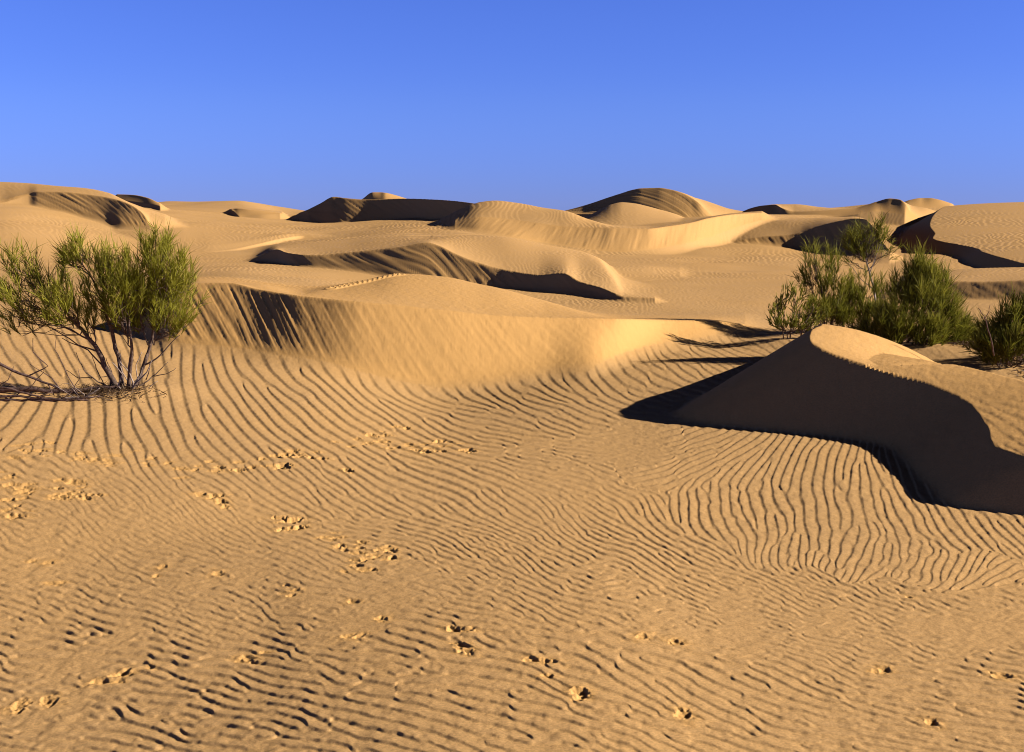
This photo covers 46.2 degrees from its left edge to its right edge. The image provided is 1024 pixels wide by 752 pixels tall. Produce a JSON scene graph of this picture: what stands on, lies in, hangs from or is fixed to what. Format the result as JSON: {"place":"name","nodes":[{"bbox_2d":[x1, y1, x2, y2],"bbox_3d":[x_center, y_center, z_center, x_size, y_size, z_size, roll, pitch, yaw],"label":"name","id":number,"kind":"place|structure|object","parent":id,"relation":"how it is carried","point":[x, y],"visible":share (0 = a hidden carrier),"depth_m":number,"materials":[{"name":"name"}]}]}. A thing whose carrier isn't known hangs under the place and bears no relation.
{"place":"outdoors","nodes":[
{"label":"outdoors","id":0,"kind":"place"},
{"bbox_2d":[0,182,1023,751],"bbox_3d":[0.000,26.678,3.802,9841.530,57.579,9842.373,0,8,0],"label":"ground","id":1,"kind":"structure","parent":0,"point":[632,470],"depth_m":8.54,"materials":[{"name":"beige sand"}]},
{"bbox_2d":[0,340,86,395],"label":"dead branch","id":2,"kind":"object","parent":1,"relation":"on","point":[23,374],"visible":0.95,"depth_m":12.42,"materials":[{"name":"brown wood"}]},
{"bbox_2d":[0,361,99,401],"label":"dead branch","id":3,"kind":"object","parent":1,"relation":"on","point":[36,398],"visible":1,"depth_m":12.14,"materials":[{"name":"brown wood"}]},
{"bbox_2d":[0,382,120,393],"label":"dead branch","id":4,"kind":"object","parent":1,"relation":"on","point":[40,390],"visible":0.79,"depth_m":12.62,"materials":[{"name":"brown wood"}]},
{"bbox_2d":[54,383,102,397],"bbox_3d":[-4.437,0.152,12.291,0.509,0.166,0.027,0,8,1],"label":"dead twig tangle","id":5,"kind":"object","parent":1,"relation":"on","point":[77,396],"visible":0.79,"depth_m":12.29,"materials":[{"name":"brown wood"}]},
{"bbox_2d":[35,378,166,402],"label":"leaf litter","id":6,"kind":"object","parent":1,"relation":"on","point":[112,391],"visible":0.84,"depth_m":12.48,"materials":[{"name":"brown plant"}]},
{"bbox_2d":[0,217,217,389],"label":"broom bush","id":7,"kind":"object","parent":1,"relation":"on","point":[126,282],"visible":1,"depth_m":12.54,"materials":[{"name":"green plant"}]},
{"bbox_2d":[766,279,830,338],"bbox_3d":[4.056,-0.936,17.007,0.969,0.923,0.546,-2,8,-11],"label":"desert shrub","id":8,"kind":"object","parent":1,"relation":"on","point":[795,322],"visible":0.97,"depth_m":17.04,"materials":[{"name":"green plant"}]},
{"bbox_2d":[788,236,862,325],"bbox_3d":[4.685,-1.368,17.937,1.336,1.501,0.937,-3,9,-23],"label":"desert shrub","id":9,"kind":"object","parent":1,"relation":"on","point":[834,312],"visible":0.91,"depth_m":17.94,"materials":[{"name":"green plant"}]},
{"bbox_2d":[827,206,908,327],"bbox_3d":[5.398,-1.596,18.200,1.343,2.000,1.171,0,8,0],"label":"desert shrub","id":10,"kind":"object","parent":1,"relation":"on","point":[854,238],"visible":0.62,"depth_m":18.18,"materials":[{"name":"green plant"}]},
{"bbox_2d":[842,238,987,346],"bbox_3d":[5.233,-0.980,15.106,2.023,1.589,1.214,-3,9,-21],"label":"desert shrub","id":11,"kind":"object","parent":1,"relation":"on","point":[922,283],"visible":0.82,"depth_m":15.01,"materials":[{"name":"green plant"}]},
{"bbox_2d":[873,329,1023,375],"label":"leaf litter","id":12,"kind":"object","parent":1,"relation":"on","point":[1016,364],"visible":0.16,"depth_m":14.00,"materials":[{"name":"brown plant"}]},
{"bbox_2d":[978,306,994,355],"bbox_3d":[4.726,-0.452,11.955,0.195,0.512,0.025,0,8,2],"label":"dead twig","id":13,"kind":"object","parent":1,"relation":"on","point":[988,331],"visible":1,"depth_m":11.96,"materials":[{"name":"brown wood"}]},
{"bbox_2d":[950,281,1023,367],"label":"desert shrub","id":14,"kind":"object","parent":1,"relation":"on","point":[1005,333],"visible":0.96,"depth_m":13.56,"materials":[{"name":"green plant"}]},
{"bbox_2d":[0,0,1023,210],"label":"sky","id":15,"kind":"structure","parent":0,"point":[741,105],"materials":[{"name":"blue"}]}
]}

